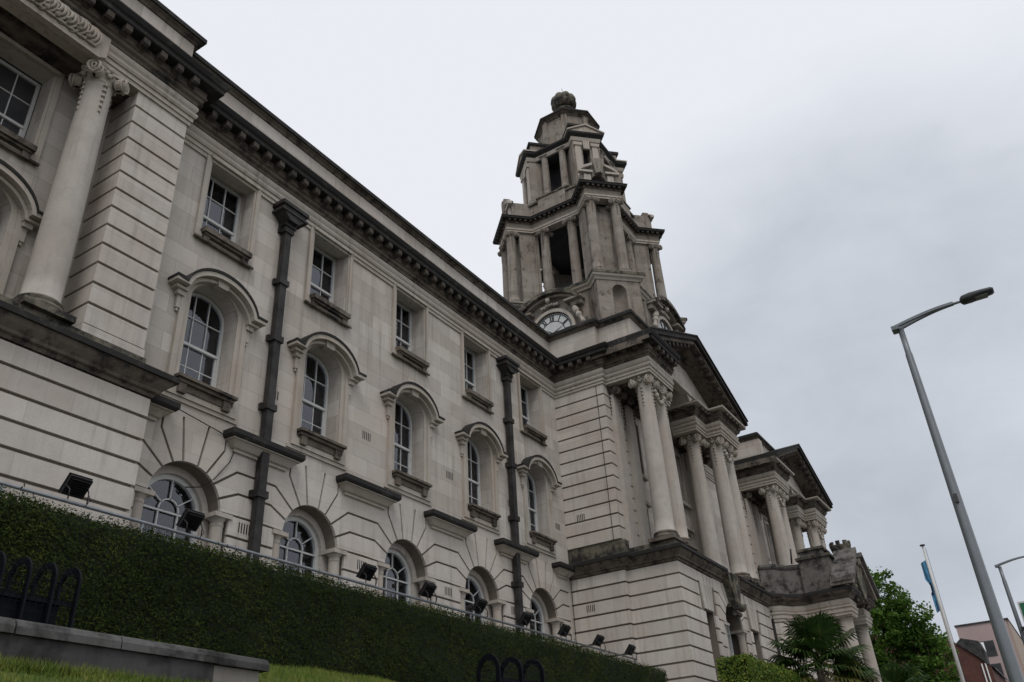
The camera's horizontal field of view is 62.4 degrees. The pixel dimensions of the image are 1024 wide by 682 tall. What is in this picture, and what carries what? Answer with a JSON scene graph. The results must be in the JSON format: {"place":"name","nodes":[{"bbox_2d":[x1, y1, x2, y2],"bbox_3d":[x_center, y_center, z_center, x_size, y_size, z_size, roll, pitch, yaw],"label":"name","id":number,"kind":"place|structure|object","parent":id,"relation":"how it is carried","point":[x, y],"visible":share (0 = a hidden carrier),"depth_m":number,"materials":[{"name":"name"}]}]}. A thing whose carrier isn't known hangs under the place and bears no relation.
{"place":"outdoors","nodes":[
{"label":"outdoors","id":0,"kind":"place"},
{"bbox_2d":[0,638,398,681],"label":"lawn bank","id":1,"kind":"structure","parent":0,"point":[12,672],"depth_m":7.97,"materials":[{"name":"green plant"}]},
{"bbox_2d":[0,551,81,627],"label":"railing","id":2,"kind":"object","parent":1,"relation":"on","point":[25,606],"visible":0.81,"depth_m":8.54,"materials":[{"name":"black metal"}]},
{"bbox_2d":[0,617,269,681],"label":"wall","id":3,"kind":"structure","parent":1,"relation":"on","point":[42,641],"depth_m":8.45,"materials":[{"name":"grey stone"}]},
{"bbox_2d":[476,654,544,681],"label":"hooped cage","id":4,"kind":"object","parent":1,"relation":"on","point":[500,672],"visible":1,"depth_m":13.87,"materials":[{"name":"black metal"}]},
{"bbox_2d":[715,652,817,681],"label":"privet hedge","id":5,"kind":"object","parent":1,"relation":"on","point":[745,667],"visible":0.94,"depth_m":25.21,"materials":[{"name":"green plant"}]},
{"bbox_2d":[764,611,883,681],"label":"fan palm","id":6,"kind":"object","parent":1,"relation":"on","point":[817,633],"visible":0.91,"depth_m":29.67,"materials":[{"name":"green plant"}]},
{"bbox_2d":[891,287,1023,681],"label":"street lamp","id":7,"kind":"object","parent":1,"relation":"on","point":[1008,655],"visible":1,"depth_m":14.41,"materials":[{"name":"grey metal"}]},
{"bbox_2d":[159,0,1023,642],"label":"sky","id":8,"kind":"structure","parent":0,"point":[820,177],"materials":[{"name":"white"}]},
{"label":"ground","id":9,"kind":"structure","parent":0,"visible":0},
{"bbox_2d":[868,566,962,681],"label":"broadleaf tree","id":10,"kind":"object","parent":9,"relation":"on","point":[894,618],"visible":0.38,"depth_m":54.09,"materials":[{"name":"green plant"}]},
{"bbox_2d":[872,636,1008,681],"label":"brick building","id":11,"kind":"structure","parent":9,"relation":"on","point":[973,658],"depth_m":62.02,"materials":[{"name":"brick"}]},
{"bbox_2d":[954,618,1023,681],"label":"apartment block","id":12,"kind":"structure","parent":9,"relation":"on","point":[982,632],"depth_m":79.91,"materials":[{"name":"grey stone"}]},
{"bbox_2d":[980,640,997,656],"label":"window","id":13,"kind":"structure","parent":12,"relation":"in","point":[989,646],"depth_m":79.42,"materials":[{"name":"grey glass"}]},
{"bbox_2d":[990,663,1004,677],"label":"window","id":14,"kind":"structure","parent":12,"relation":"in","point":[998,666],"depth_m":78.45,"materials":[{"name":"grey glass"}]},
{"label":"terrace","id":15,"kind":"structure","parent":0,"visible":0},
{"bbox_2d":[0,481,636,662],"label":"rail","id":16,"kind":"object","parent":15,"relation":"on","point":[74,503],"visible":0.56,"depth_m":15.81,"materials":[{"name":"metal"}]},
{"bbox_2d":[58,472,92,505],"bbox_3d":[-6.855,2.352,13.300,0.288,0.458,0.425,-20,-34,27],"label":"floodlight","id":17,"kind":"object","parent":16,"relation":"attached to","point":[75,485],"visible":1,"depth_m":13.27,"materials":[{"name":"black metal"}]},
{"bbox_2d":[176,508,204,537],"bbox_3d":[-5.663,3.231,14.927,0.288,0.458,0.425,-20,-34,27],"label":"floodlight","id":18,"kind":"object","parent":16,"relation":"attached to","point":[191,519],"visible":1,"depth_m":14.89,"materials":[{"name":"black metal"}]},
{"bbox_2d":[356,562,377,586],"bbox_3d":[-3.143,5.089,18.365,0.288,0.458,0.425,-20,-34,27],"label":"floodlight","id":19,"kind":"object","parent":16,"relation":"attached to","point":[367,571],"visible":1,"depth_m":18.32,"materials":[{"name":"black metal"}]},
{"bbox_2d":[418,581,436,602],"bbox_3d":[-1.978,5.948,19.955,0.288,0.458,0.425,-20,-34,27],"label":"floodlight","id":20,"kind":"object","parent":16,"relation":"attached to","point":[428,589],"visible":1,"depth_m":19.90,"materials":[{"name":"black metal"}]},
{"bbox_2d":[471,597,487,617],"bbox_3d":[-0.813,6.806,21.545,0.288,0.458,0.425,-20,-34,27],"label":"floodlight","id":21,"kind":"object","parent":16,"relation":"attached to","point":[479,605],"visible":1,"depth_m":21.48,"materials":[{"name":"black metal"}]},
{"bbox_2d":[518,612,532,629],"bbox_3d":[0.379,7.685,23.171,0.288,0.458,0.425,-20,-34,27],"label":"floodlight","id":22,"kind":"object","parent":16,"relation":"attached to","point":[525,618],"visible":1,"depth_m":23.10,"materials":[{"name":"black metal"}]},
{"bbox_2d":[557,624,571,640],"bbox_3d":[1.544,8.544,24.761,0.288,0.458,0.425,-20,-34,27],"label":"floodlight","id":23,"kind":"object","parent":16,"relation":"attached to","point":[564,630],"visible":1,"depth_m":24.68,"materials":[{"name":"black metal"}]},
{"bbox_2d":[592,634,605,650],"bbox_3d":[2.710,9.403,26.351,0.288,0.458,0.425,-20,-34,27],"label":"floodlight","id":24,"kind":"object","parent":16,"relation":"attached to","point":[598,640],"visible":1,"depth_m":26.27,"materials":[{"name":"black metal"}]},
{"bbox_2d":[624,644,636,658],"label":"floodlight","id":25,"kind":"object","parent":16,"relation":"attached to","point":[630,649],"visible":1,"depth_m":27.93,"materials":[{"name":"black metal"}]},
{"bbox_2d":[0,483,668,681],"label":"yew hedge","id":26,"kind":"object","parent":15,"relation":"on","point":[136,583],"visible":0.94,"depth_m":12.56,"materials":[{"name":"green plant"}]},
{"bbox_2d":[0,0,881,681],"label":"town hall","id":27,"kind":"structure","parent":15,"relation":"on","point":[234,314],"depth_m":24.81,"materials":[{"name":"stone"}]},
{"bbox_2d":[0,159,43,294],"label":"arched window","id":28,"kind":"structure","parent":27,"relation":"in","point":[25,216],"depth_m":17.19,"materials":[{"name":"stone"}]},
{"bbox_2d":[0,31,64,166],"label":"upper window","id":29,"kind":"structure","parent":27,"relation":"in","point":[15,143],"depth_m":18.57,"materials":[{"name":"stone"}]},
{"bbox_2d":[139,474,199,547],"bbox_3d":[-7.407,4.813,17.636,0.180,4.220,1.600,-20,-34,27],"label":"arched window","id":30,"kind":"structure","parent":27,"relation":"in","point":[171,498],"depth_m":18.37,"materials":[{"name":"grey glass"}]},
{"bbox_2d":[161,268,267,425],"bbox_3d":[-7.238,0.043,20.090,0.895,3.580,2.720,-20,-34,27],"label":"arched window","id":31,"kind":"structure","parent":27,"relation":"in","point":[197,338],"depth_m":20.27,"materials":[{"name":"stone"}]},
{"bbox_2d":[193,154,261,269],"bbox_3d":[-7.538,-3.384,22.162,0.830,2.930,1.860,-20,-34,27],"label":"upper window","id":32,"kind":"structure","parent":27,"relation":"in","point":[218,210],"depth_m":22.34,"materials":[{"name":"stone"}]},
{"bbox_2d":[278,516,318,578],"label":"arched window","id":33,"kind":"structure","parent":27,"relation":"in","point":[301,545],"depth_m":21.26,"materials":[{"name":"grey glass"}]},
{"bbox_2d":[286,332,366,470],"bbox_3d":[-5.211,1.537,22.855,0.895,3.580,2.720,-20,-34,27],"label":"arched window","id":34,"kind":"structure","parent":27,"relation":"in","point":[308,437],"depth_m":23.04,"materials":[{"name":"stone"}]},
{"bbox_2d":[303,226,353,328],"bbox_3d":[-5.512,-1.890,24.927,0.830,2.930,1.860,-20,-34,27],"label":"upper window","id":35,"kind":"structure","parent":27,"relation":"in","point":[320,268],"depth_m":25.12,"materials":[{"name":"stone"}]},
{"bbox_2d":[383,549,410,604],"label":"arched window","id":36,"kind":"structure","parent":27,"relation":"in","point":[397,578],"depth_m":24.07,"materials":[{"name":"white paint"}]},
{"bbox_2d":[391,283,429,375],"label":"upper window","id":37,"kind":"structure","parent":27,"relation":"in","point":[401,325],"depth_m":27.90,"materials":[{"name":"stone"}]},
{"bbox_2d":[380,381,444,506],"bbox_3d":[-3.185,3.031,25.621,0.895,3.580,2.720,-20,-34,27],"label":"arched window","id":38,"kind":"structure","parent":27,"relation":"in","point":[399,478],"depth_m":25.82,"materials":[{"name":"stone"}]},
{"bbox_2d":[464,575,484,624],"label":"arched window","id":39,"kind":"structure","parent":27,"relation":"in","point":[472,584],"depth_m":26.87,"materials":[{"name":"white paint"}]},
{"bbox_2d":[460,330,493,414],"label":"upper window","id":40,"kind":"structure","parent":27,"relation":"in","point":[468,381],"depth_m":30.59,"materials":[{"name":"stone"}]},
{"bbox_2d":[454,421,508,534],"bbox_3d":[-1.158,4.526,28.386,0.895,3.580,2.720,-20,-34,27],"label":"arched window","id":41,"kind":"structure","parent":27,"relation":"in","point":[473,513],"depth_m":28.58,"materials":[{"name":"stone"}]},
{"bbox_2d":[516,369,546,446],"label":"upper window","id":42,"kind":"structure","parent":27,"relation":"in","point":[524,423],"depth_m":33.28,"materials":[{"name":"stone"}]},
{"bbox_2d":[530,596,544,640],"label":"arched window","id":43,"kind":"structure","parent":27,"relation":"in","point":[537,620],"depth_m":29.75,"materials":[{"name":"white paint"}]},
{"bbox_2d":[517,455,561,557],"bbox_3d":[0.869,6.020,31.152,0.895,3.580,2.720,-20,-34,27],"label":"arched window","id":44,"kind":"structure","parent":27,"relation":"in","point":[535,540],"depth_m":31.33,"materials":[{"name":"stone"}]},
{"bbox_2d":[726,620,733,654],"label":"ground window","id":45,"kind":"structure","parent":27,"relation":"in","point":[728,630],"depth_m":33.27,"materials":[{"name":"grey glass"}]},
{"bbox_3d":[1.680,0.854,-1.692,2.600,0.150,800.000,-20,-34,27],"label":"pavement","id":46,"kind":"structure","parent":0,"visible":0},
{"bbox_2d":[1017,601,1023,630],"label":"road sign","id":47,"kind":"object","parent":46,"relation":"on","point":[1021,605],"visible":1,"depth_m":31.48,"materials":[{"name":"green metal"}]},
{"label":"forecourt","id":48,"kind":"structure","parent":0,"visible":0},
{"bbox_2d":[879,662,934,681],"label":"bush","id":49,"kind":"object","parent":48,"relation":"on","point":[900,674],"visible":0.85,"depth_m":45.22,"materials":[{"name":"green plant"}]},
{"bbox_2d":[920,544,965,681],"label":"flagpole","id":50,"kind":"object","parent":48,"relation":"on","point":[952,644],"visible":1,"depth_m":41.47,"materials":[{"name":"white metal"}]},
{"bbox_2d":[921,560,939,612],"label":"flag","id":51,"kind":"object","parent":50,"relation":"hanging from","point":[926,572],"visible":1,"depth_m":42.63,"materials":[{"name":"blue fabric"}]},
{"bbox_2d":[994,556,1023,643],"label":"street lamp","id":52,"kind":"object","parent":48,"relation":"on","point":[1012,604],"visible":1,"depth_m":32.12,"materials":[{"name":"grey metal"}]}
]}

